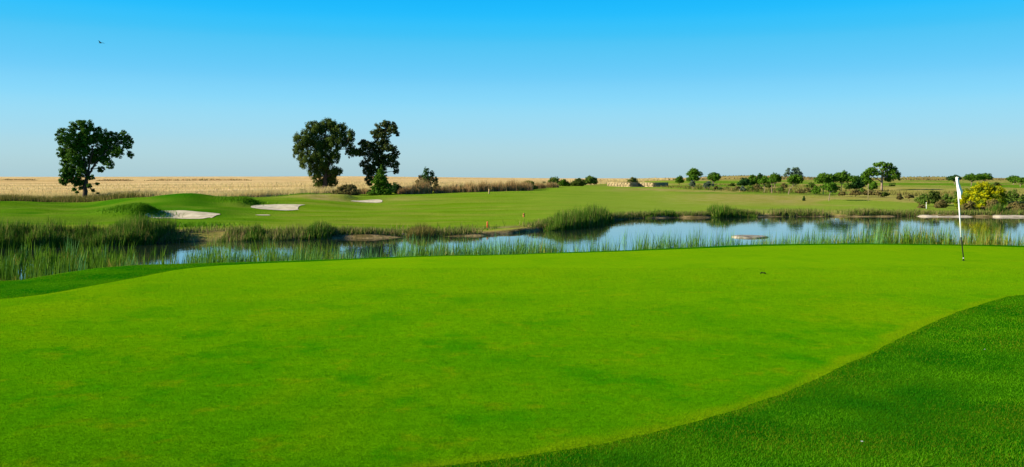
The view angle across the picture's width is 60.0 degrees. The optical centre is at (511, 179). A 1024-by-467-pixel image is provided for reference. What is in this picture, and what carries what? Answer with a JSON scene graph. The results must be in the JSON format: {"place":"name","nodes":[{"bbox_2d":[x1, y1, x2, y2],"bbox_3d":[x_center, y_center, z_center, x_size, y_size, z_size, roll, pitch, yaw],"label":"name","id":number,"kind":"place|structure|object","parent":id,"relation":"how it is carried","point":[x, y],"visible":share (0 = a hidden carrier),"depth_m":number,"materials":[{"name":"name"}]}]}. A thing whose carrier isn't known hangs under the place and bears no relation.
{"place":"outdoors","nodes":[
{"label":"outdoors","id":0,"kind":"place"},
{"bbox_2d":[3,179,34,179],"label":"scrub strip","id":1,"kind":"object","parent":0,"point":[18,179],"visible":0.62,"depth_m":285.23,"materials":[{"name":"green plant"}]},
{"bbox_2d":[0,190,166,202],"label":"rough grass","id":2,"kind":"structure","parent":0,"point":[71,198],"depth_m":101.81,"materials":[{"name":"plant"}]},
{"bbox_2d":[0,176,705,196],"bbox_3d":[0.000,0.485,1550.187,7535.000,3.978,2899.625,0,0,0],"label":"field","id":3,"kind":"structure","parent":0,"point":[44,181],"depth_m":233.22,"materials":[{"name":"plant"}]},
{"bbox_2d":[54,119,133,196],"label":"broadleaf tree","id":4,"kind":"object","parent":3,"relation":"on","point":[79,143],"visible":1,"depth_m":106.48,"materials":[{"name":"green plant"}]},
{"bbox_2d":[96,179,133,180],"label":"scrub strip","id":5,"kind":"object","parent":3,"relation":"on","point":[115,180],"visible":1,"depth_m":267.84,"materials":[{"name":"beige plant"}]},
{"bbox_2d":[144,178,251,180],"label":"scrub strip","id":6,"kind":"object","parent":3,"relation":"on","point":[218,179],"visible":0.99,"depth_m":270.21,"materials":[{"name":"beige plant"}]},
{"bbox_2d":[292,117,359,188],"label":"broadleaf tree","id":7,"kind":"object","parent":3,"relation":"on","point":[316,162],"visible":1,"depth_m":124.56,"materials":[{"name":"green plant"}]},
{"bbox_2d":[357,119,400,185],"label":"broadleaf tree","id":8,"kind":"object","parent":3,"relation":"on","point":[376,148],"visible":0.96,"depth_m":126.27,"materials":[{"name":"green plant"}]},
{"bbox_2d":[582,175,1009,180],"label":"ridge scrub","id":9,"kind":"object","parent":3,"relation":"on","point":[808,177],"visible":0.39,"depth_m":267.93,"materials":[{"name":"green plant"}]},
{"bbox_2d":[0,243,1023,466],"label":"ground","id":10,"kind":"structure","parent":0,"point":[101,277],"depth_m":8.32,"materials":[{"name":"plant"}]},
{"bbox_2d":[0,245,1023,466],"bbox_3d":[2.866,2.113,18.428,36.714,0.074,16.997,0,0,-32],"label":"putting green","id":11,"kind":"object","parent":10,"relation":"on","point":[805,258],"visible":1,"depth_m":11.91,"materials":[{"name":"plant"}]},
{"bbox_3d":[11.611,2.087,22.796,0.108,0.004,0.108,0,0,0],"label":"golf hole","id":12,"kind":"object","parent":11,"relation":"on","visible":0},
{"bbox_2d":[956,177,963,260],"bbox_3d":[11.515,1.023,22.792,0.216,2.175,0.092,0,0,0],"label":"flagstick","id":13,"kind":"object","parent":12,"relation":"in","point":[959,190],"visible":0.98,"depth_m":22.78,"materials":[{"name":"white paint"}]},
{"bbox_2d":[0,176,1023,248],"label":"fairway","id":14,"kind":"structure","parent":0,"point":[492,208],"depth_m":85.81,"materials":[{"name":"plant"}]},
{"bbox_2d":[22,215,77,247],"bbox_3d":[-21.494,2.391,41.227,1.512,1.496,2.936,0,0,0],"label":"reed clump","id":15,"kind":"object","parent":14,"relation":"on","point":[42,235],"visible":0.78,"depth_m":40.61,"materials":[{"name":"plant"}]},
{"bbox_2d":[147,210,219,218],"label":"sand bunker","id":16,"kind":"object","parent":14,"relation":"on","point":[184,214],"visible":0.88,"depth_m":67.13},
{"bbox_2d":[90,192,320,227],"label":"shaggy grass","id":17,"kind":"structure","parent":14,"relation":"on","point":[145,208],"depth_m":65.65,"materials":[{"name":"plant"}]},
{"bbox_2d":[251,204,304,209],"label":"sand bunker","id":18,"kind":"object","parent":14,"relation":"on","point":[282,206],"visible":1,"depth_m":82.76},
{"bbox_2d":[1,178,666,197],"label":"field margin grass","id":19,"kind":"structure","parent":14,"relation":"on","point":[260,193],"depth_m":108.49,"materials":[{"name":"plant"}]},
{"bbox_2d":[331,184,361,195],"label":"bush","id":20,"kind":"object","parent":14,"relation":"on","point":[349,189],"visible":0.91,"depth_m":112.76,"materials":[{"name":"green plant"}]},
{"bbox_2d":[358,187,368,193],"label":"dry reed clump","id":21,"kind":"object","parent":14,"relation":"on","point":[363,190],"visible":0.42,"depth_m":117.05,"materials":[{"name":"brown plant"}]},
{"bbox_2d":[355,199,381,202],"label":"sand bunker","id":22,"kind":"object","parent":14,"relation":"on","point":[376,201],"visible":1,"depth_m":98.46},
{"bbox_2d":[366,164,392,194],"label":"conifer sapling","id":23,"kind":"object","parent":14,"relation":"on","point":[381,183],"visible":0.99,"depth_m":115.42,"materials":[{"name":"green plant"}]},
{"bbox_2d":[390,182,402,193],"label":"bush","id":24,"kind":"object","parent":14,"relation":"on","point":[395,188],"visible":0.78,"depth_m":118.53,"materials":[{"name":"green plant"}]},
{"bbox_2d":[397,185,413,193],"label":"dry reed clump","id":25,"kind":"object","parent":14,"relation":"on","point":[406,189],"visible":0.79,"depth_m":117.70,"materials":[{"name":"brown plant"}]},
{"bbox_2d":[410,177,432,193],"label":"dry reed clump","id":26,"kind":"object","parent":14,"relation":"on","point":[420,187],"visible":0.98,"depth_m":117.03,"materials":[{"name":"brown plant"}]},
{"bbox_2d":[406,222,436,237],"bbox_3d":[-4.933,2.715,48.323,1.772,0.871,2.524,0,0,0],"label":"tussock","id":27,"kind":"object","parent":14,"relation":"on","point":[425,230],"visible":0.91,"depth_m":47.71,"materials":[{"name":"green plant"}]},
{"bbox_2d":[421,167,438,192],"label":"conifer sapling","id":28,"kind":"object","parent":14,"relation":"on","point":[426,176],"visible":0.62,"depth_m":120.77,"materials":[{"name":"green plant"}]},
{"bbox_2d":[432,181,440,190],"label":"withered sapling","id":29,"kind":"object","parent":14,"relation":"on","point":[435,185],"visible":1,"depth_m":119.36,"materials":[{"name":"brown plant"}]},
{"bbox_2d":[434,185,452,192],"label":"dry reed clump","id":30,"kind":"object","parent":14,"relation":"on","point":[442,189],"visible":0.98,"depth_m":118.73,"materials":[{"name":"brown plant"}]},
{"bbox_2d":[451,182,465,192],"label":"dry reed clump","id":31,"kind":"object","parent":14,"relation":"on","point":[456,189],"visible":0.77,"depth_m":119.87,"materials":[{"name":"brown plant"}]},
{"bbox_2d":[462,180,481,191],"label":"dry reed clump","id":32,"kind":"object","parent":14,"relation":"on","point":[470,188],"visible":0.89,"depth_m":119.83,"materials":[{"name":"brown plant"}]},
{"bbox_2d":[477,179,493,191],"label":"dry reed clump","id":33,"kind":"object","parent":14,"relation":"on","point":[485,187],"visible":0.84,"depth_m":120.72,"materials":[{"name":"brown plant"}]},
{"bbox_2d":[491,180,506,190],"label":"dry reed clump","id":34,"kind":"object","parent":14,"relation":"on","point":[498,187],"visible":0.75,"depth_m":121.92,"materials":[{"name":"brown plant"}]},
{"bbox_2d":[503,179,520,190],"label":"dry reed clump","id":35,"kind":"object","parent":14,"relation":"on","point":[511,186],"visible":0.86,"depth_m":122.73,"materials":[{"name":"brown plant"}]},
{"bbox_2d":[21,207,1023,242],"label":"bank grass","id":36,"kind":"structure","parent":14,"relation":"on","point":[444,230],"depth_m":68.00,"materials":[{"name":"plant"}]},
{"bbox_2d":[517,180,533,190],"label":"dry reed clump","id":37,"kind":"object","parent":14,"relation":"on","point":[527,186],"visible":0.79,"depth_m":123.75,"materials":[{"name":"brown plant"}]},
{"bbox_2d":[524,180,537,189],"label":"bush","id":38,"kind":"object","parent":14,"relation":"on","point":[535,187],"visible":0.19,"depth_m":127.87,"materials":[{"name":"green plant"}]},
{"bbox_2d":[534,181,545,188],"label":"dry reed clump","id":39,"kind":"object","parent":14,"relation":"on","point":[540,186],"visible":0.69,"depth_m":131.76,"materials":[{"name":"brown plant"}]},
{"bbox_2d":[546,181,558,187],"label":"dry reed clump","id":40,"kind":"object","parent":14,"relation":"on","point":[551,185],"visible":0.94,"depth_m":137.71,"materials":[{"name":"brown plant"}]},
{"bbox_2d":[546,177,559,183],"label":"bush","id":41,"kind":"object","parent":14,"relation":"on","point":[554,180],"visible":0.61,"depth_m":151.69,"materials":[{"name":"green plant"}]},
{"bbox_2d":[557,179,570,185],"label":"bush","id":42,"kind":"object","parent":14,"relation":"on","point":[563,182],"visible":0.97,"depth_m":149.81,"materials":[{"name":"green plant"}]},
{"bbox_2d":[570,178,586,185],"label":"bush","id":43,"kind":"object","parent":14,"relation":"on","point":[578,182],"visible":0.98,"depth_m":151.66,"materials":[{"name":"green plant"}]},
{"bbox_2d":[584,175,598,184],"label":"bush","id":44,"kind":"object","parent":14,"relation":"on","point":[589,179],"visible":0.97,"depth_m":167.31,"materials":[{"name":"green plant"}]},
{"bbox_2d":[627,177,637,181],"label":"bush","id":45,"kind":"object","parent":14,"relation":"on","point":[632,179],"visible":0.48,"depth_m":167.40,"materials":[{"name":"green plant"}]},
{"bbox_2d":[607,182,667,186],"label":"stone wall","id":46,"kind":"structure","parent":14,"relation":"on","point":[638,184],"depth_m":157.51,"materials":[{"name":"stone"}]},
{"bbox_2d":[675,175,684,184],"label":"bush","id":47,"kind":"object","parent":14,"relation":"on","point":[679,179],"visible":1,"depth_m":181.59,"materials":[{"name":"green plant"}]},
{"bbox_2d":[688,180,695,187],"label":"grey sapling","id":48,"kind":"object","parent":14,"relation":"on","point":[692,183],"visible":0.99,"depth_m":137.99,"materials":[{"name":"plant"}]},
{"bbox_2d":[686,174,699,180],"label":"pine tree","id":49,"kind":"object","parent":14,"relation":"on","point":[693,177],"visible":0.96,"depth_m":159.53,"materials":[{"name":"green plant"}]},
{"bbox_2d":[686,168,702,176],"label":"pine tree","id":50,"kind":"object","parent":14,"relation":"on","point":[692,171],"visible":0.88,"depth_m":184.41,"materials":[{"name":"green plant"}]},
{"bbox_2d":[704,181,713,187],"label":"grey sapling","id":51,"kind":"object","parent":14,"relation":"on","point":[708,183],"visible":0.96,"depth_m":136.98,"materials":[{"name":"plant"}]},
{"bbox_2d":[707,172,719,183],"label":"pine tree","id":52,"kind":"object","parent":14,"relation":"on","point":[713,176],"visible":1,"depth_m":174.30,"materials":[{"name":"green plant"}]},
{"bbox_2d":[706,202,757,217],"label":"reed clump","id":53,"kind":"object","parent":14,"relation":"on","point":[719,211],"visible":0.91,"depth_m":72.66,"materials":[{"name":"plant"}]},
{"bbox_2d":[737,177,752,185],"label":"bush","id":54,"kind":"object","parent":14,"relation":"on","point":[744,181],"visible":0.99,"depth_m":157.60,"materials":[{"name":"green plant"}]},
{"bbox_2d":[748,174,758,185],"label":"bush","id":55,"kind":"object","parent":14,"relation":"on","point":[753,179],"visible":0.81,"depth_m":159.71,"materials":[{"name":"green plant"}]},
{"bbox_2d":[758,176,769,190],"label":"pine tree","id":56,"kind":"object","parent":14,"relation":"on","point":[763,179],"visible":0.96,"depth_m":123.65,"materials":[{"name":"green plant"}]},
{"bbox_2d":[767,178,777,192],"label":"pine tree","id":57,"kind":"object","parent":14,"relation":"on","point":[771,180],"visible":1,"depth_m":122.84,"materials":[{"name":"green plant"}]},
{"bbox_2d":[768,172,782,186],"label":"pine tree","id":58,"kind":"object","parent":14,"relation":"on","point":[776,176],"visible":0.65,"depth_m":149.65,"materials":[{"name":"green plant"}]},
{"bbox_2d":[783,167,803,177],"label":"broadleaf tree","id":59,"kind":"object","parent":14,"relation":"on","point":[797,171],"visible":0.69,"depth_m":249.15,"materials":[{"name":"green plant"}]},
{"bbox_2d":[786,174,803,193],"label":"pine tree","id":60,"kind":"object","parent":14,"relation":"on","point":[795,179],"visible":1,"depth_m":119.75,"materials":[{"name":"green plant"}]},
{"bbox_2d":[795,189,805,193],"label":"bush","id":61,"kind":"object","parent":14,"relation":"on","point":[800,191],"visible":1,"depth_m":119.76,"materials":[{"name":"green plant"}]},
{"bbox_2d":[805,182,814,188],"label":"scrub bush","id":62,"kind":"object","parent":14,"relation":"on","point":[810,184],"visible":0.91,"depth_m":141.87,"materials":[{"name":"green plant"}]},
{"bbox_2d":[811,185,820,193],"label":"bush","id":63,"kind":"object","parent":14,"relation":"on","point":[815,189],"visible":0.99,"depth_m":117.83,"materials":[{"name":"green plant"}]},
{"bbox_2d":[813,172,838,193],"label":"pine tree","id":64,"kind":"object","parent":14,"relation":"on","point":[824,177],"visible":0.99,"depth_m":120.83,"materials":[{"name":"green plant"}]},
{"bbox_2d":[819,182,839,200],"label":"pine tree","id":65,"kind":"object","parent":14,"relation":"on","point":[830,187],"visible":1,"depth_m":103.87,"materials":[{"name":"green plant"}]},
{"bbox_2d":[838,191,847,195],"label":"bush","id":66,"kind":"object","parent":14,"relation":"on","point":[842,193],"visible":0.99,"depth_m":114.92,"materials":[{"name":"green plant"}]},
{"bbox_2d":[832,170,857,191],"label":"pine tree","id":67,"kind":"object","parent":14,"relation":"on","point":[843,176],"visible":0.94,"depth_m":121.26,"materials":[{"name":"green plant"}]},
{"bbox_2d":[843,183,855,189],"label":"scrub bush","id":68,"kind":"object","parent":14,"relation":"on","point":[848,186],"visible":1,"depth_m":133.76,"materials":[{"name":"green plant"}]},
{"bbox_2d":[849,189,862,196],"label":"bush","id":69,"kind":"object","parent":14,"relation":"on","point":[856,192],"visible":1,"depth_m":113.61,"materials":[{"name":"green plant"}]},
{"bbox_2d":[852,175,864,189],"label":"bush","id":70,"kind":"object","parent":14,"relation":"on","point":[859,184],"visible":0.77,"depth_m":135.45,"materials":[{"name":"green plant"}]},
{"bbox_2d":[860,173,872,186],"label":"bush","id":71,"kind":"object","parent":14,"relation":"on","point":[867,180],"visible":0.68,"depth_m":149.32,"materials":[{"name":"green plant"}]},
{"bbox_2d":[862,190,874,195],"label":"bush","id":72,"kind":"object","parent":14,"relation":"on","point":[866,192],"visible":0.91,"depth_m":113.68,"materials":[{"name":"green plant"}]},
{"bbox_2d":[867,181,877,189],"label":"bush","id":73,"kind":"object","parent":14,"relation":"on","point":[872,185],"visible":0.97,"depth_m":137.74,"materials":[{"name":"green plant"}]},
{"bbox_2d":[872,191,881,195],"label":"scrub bush","id":74,"kind":"object","parent":14,"relation":"on","point":[878,193],"visible":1,"depth_m":112.89,"materials":[{"name":"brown plant"}]},
{"bbox_2d":[863,162,900,189],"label":"umbrella pine","id":75,"kind":"object","parent":14,"relation":"on","point":[892,173],"visible":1,"depth_m":138.63,"materials":[{"name":"green plant"}]},
{"bbox_2d":[880,191,889,196],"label":"bush","id":76,"kind":"object","parent":14,"relation":"on","point":[885,193],"visible":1,"depth_m":112.66,"materials":[{"name":"green plant"}]},
{"bbox_2d":[896,193,903,199],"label":"bush","id":77,"kind":"object","parent":14,"relation":"on","point":[899,196],"visible":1,"depth_m":105.73,"materials":[{"name":"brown plant"}]},
{"bbox_2d":[904,194,914,199],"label":"scrub bush","id":78,"kind":"object","parent":14,"relation":"on","point":[908,196],"visible":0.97,"depth_m":102.86,"materials":[{"name":"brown plant"}]},
{"bbox_2d":[914,193,934,205],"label":"bush","id":79,"kind":"object","parent":14,"relation":"on","point":[922,199],"visible":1,"depth_m":91.80,"materials":[{"name":"green plant"}]},
{"bbox_2d":[928,190,940,204],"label":"bush","id":80,"kind":"object","parent":14,"relation":"on","point":[936,196],"visible":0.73,"depth_m":93.79,"materials":[{"name":"green plant"}]},
{"bbox_2d":[934,199,948,207],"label":"bush","id":81,"kind":"object","parent":14,"relation":"on","point":[941,203],"visible":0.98,"depth_m":87.81,"materials":[{"name":"brown plant"}]},
{"bbox_2d":[941,193,952,203],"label":"bush","id":82,"kind":"object","parent":14,"relation":"on","point":[946,198],"visible":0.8,"depth_m":92.65,"materials":[{"name":"green plant"}]},
{"bbox_2d":[946,174,961,184],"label":"pine tree","id":83,"kind":"object","parent":14,"relation":"on","point":[953,178],"visible":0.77,"depth_m":177.83,"materials":[{"name":"green plant"}]},
{"bbox_2d":[950,191,959,203],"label":"bush","id":84,"kind":"object","parent":14,"relation":"on","point":[952,200],"visible":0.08,"depth_m":91.88,"materials":[{"name":"green plant"}]},
{"bbox_2d":[956,200,978,210],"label":"bush","id":85,"kind":"object","parent":14,"relation":"on","point":[970,205],"visible":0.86,"depth_m":82.69,"materials":[{"name":"brown plant"}]},
{"bbox_2d":[962,173,983,184],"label":"pine tree","id":86,"kind":"object","parent":14,"relation":"on","point":[972,177],"visible":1,"depth_m":169.53,"materials":[{"name":"green plant"}]},
{"bbox_2d":[954,181,1009,208],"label":"broom bush","id":87,"kind":"object","parent":14,"relation":"on","point":[980,195],"visible":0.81,"depth_m":85.15,"materials":[{"name":"yellow plant"}]},
{"bbox_2d":[978,173,993,181],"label":"pine tree","id":88,"kind":"object","parent":14,"relation":"on","point":[988,176],"visible":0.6,"depth_m":173.68,"materials":[{"name":"green plant"}]},
{"bbox_2d":[980,199,1002,210],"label":"bush","id":89,"kind":"object","parent":14,"relation":"on","point":[993,201],"visible":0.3,"depth_m":82.71,"materials":[{"name":"brown plant"}]},
{"bbox_2d":[986,203,1006,214],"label":"bush","id":90,"kind":"object","parent":14,"relation":"on","point":[999,209],"visible":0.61,"depth_m":74.13,"materials":[{"name":"plant"}]},
{"bbox_2d":[1006,175,1018,184],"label":"pine tree","id":91,"kind":"object","parent":14,"relation":"on","point":[1011,177],"visible":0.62,"depth_m":174.71,"materials":[{"name":"green plant"}]},
{"bbox_2d":[1004,189,1023,205],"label":"bush","id":92,"kind":"object","parent":14,"relation":"on","point":[1013,197],"visible":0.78,"depth_m":89.67,"materials":[{"name":"green plant"}]},
{"bbox_2d":[1005,201,1023,210],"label":"bush","id":93,"kind":"object","parent":14,"relation":"on","point":[1018,206],"visible":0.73,"depth_m":82.83,"materials":[{"name":"brown plant"}]},
{"bbox_2d":[1009,177,1023,186],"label":"pine tree","id":94,"kind":"object","parent":14,"relation":"on","point":[1019,180],"visible":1,"depth_m":159.92,"materials":[{"name":"green plant"}]},
{"bbox_2d":[0,216,1023,279],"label":"water","id":95,"kind":"structure","parent":0,"point":[613,230],"depth_m":49.87,"materials":[{"name":"blue liquid"}]},
{"bbox_2d":[0,219,43,248],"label":"reed clump","id":96,"kind":"object","parent":95,"relation":"on","point":[9,232],"visible":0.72,"depth_m":40.49,"materials":[{"name":"plant"}]},
{"bbox_2d":[55,220,105,246],"bbox_3d":[-20.318,2.501,41.821,1.519,1.298,2.662,0,0,0],"label":"reed clump","id":97,"kind":"object","parent":95,"relation":"on","point":[85,232],"visible":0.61,"depth_m":41.88,"materials":[{"name":"plant"}]},
{"bbox_2d":[77,211,177,246],"bbox_3d":[-18.502,2.314,43.113,2.916,1.671,5.289,0,0,0],"label":"reed clump","id":98,"kind":"object","parent":95,"relation":"on","point":[140,229],"visible":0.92,"depth_m":42.50,"materials":[{"name":"plant"}]},
{"bbox_2d":[216,226,251,241],"bbox_3d":[-13.985,2.718,45.193,1.596,0.864,2.528,0,0,0],"label":"reed clump","id":99,"kind":"object","parent":95,"relation":"on","point":[238,232],"visible":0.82,"depth_m":45.26,"materials":[{"name":"green plant"}]},
{"bbox_2d":[243,222,268,240],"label":"reed clump","id":100,"kind":"object","parent":95,"relation":"on","point":[256,230],"visible":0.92,"depth_m":45.33,"materials":[{"name":"plant"}]},
{"bbox_2d":[259,222,313,240],"bbox_3d":[-11.614,2.689,46.100,2.320,0.922,2.972,0,0,0],"label":"reed clump","id":101,"kind":"object","parent":95,"relation":"on","point":[291,231],"visible":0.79,"depth_m":45.71,"materials":[{"name":"green plant"}]},
{"bbox_2d":[301,220,338,239],"bbox_3d":[-10.103,2.594,46.818,1.530,1.112,2.944,0,0,0],"label":"reed clump","id":102,"kind":"object","parent":95,"relation":"on","point":[322,229],"visible":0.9,"depth_m":46.28,"materials":[{"name":"plant"}]},
{"bbox_2d":[0,214,1017,276],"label":"reeds","id":103,"kind":"object","parent":95,"relation":"in","point":[485,249],"visible":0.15,"depth_m":31.11,"materials":[{"name":"plant"}]},
{"bbox_2d":[0,213,1023,280],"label":"sedge","id":104,"kind":"object","parent":95,"relation":"in","point":[92,262],"visible":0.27,"depth_m":31.45,"materials":[{"name":"plant"}]},
{"bbox_2d":[542,203,614,230],"bbox_3d":[5.300,2.255,61.200,2.930,1.790,17.734,0,0,24],"label":"reed clump","id":105,"kind":"object","parent":95,"relation":"on","point":[594,216],"visible":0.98,"depth_m":57.33,"materials":[{"name":"plant"}]},
{"bbox_2d":[644,209,678,217],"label":"reed clump","id":106,"kind":"object","parent":95,"relation":"on","point":[658,212],"visible":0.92,"depth_m":71.76,"materials":[{"name":"plant"}]},
{"bbox_2d":[732,235,767,237],"bbox_3d":[12.745,3.099,47.609,1.975,0.208,1.970,0,0,0],"label":"bar","id":107,"kind":"object","parent":95,"relation":"in","point":[749,236],"visible":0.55,"depth_m":47.01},
{"bbox_2d":[918,214,971,216],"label":"sand bar","id":108,"kind":"object","parent":95,"relation":"in","point":[943,216],"visible":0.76,"depth_m":73.37,"materials":[{"name":"sand"}]},
{"bbox_2d":[993,215,1023,216],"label":"sand bar","id":109,"kind":"object","parent":95,"relation":"in","point":[1008,215],"visible":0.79,"depth_m":73.04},
{"bbox_2d":[0,0,1023,177],"label":"sky","id":110,"kind":"structure","parent":0,"point":[200,88],"materials":[{"name":"blue"}]},
{"bbox_2d":[655,183,1023,195],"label":"scrub grass","id":111,"kind":"structure","parent":0,"point":[768,190],"depth_m":133.02,"materials":[{"name":"plant"}]}
]}

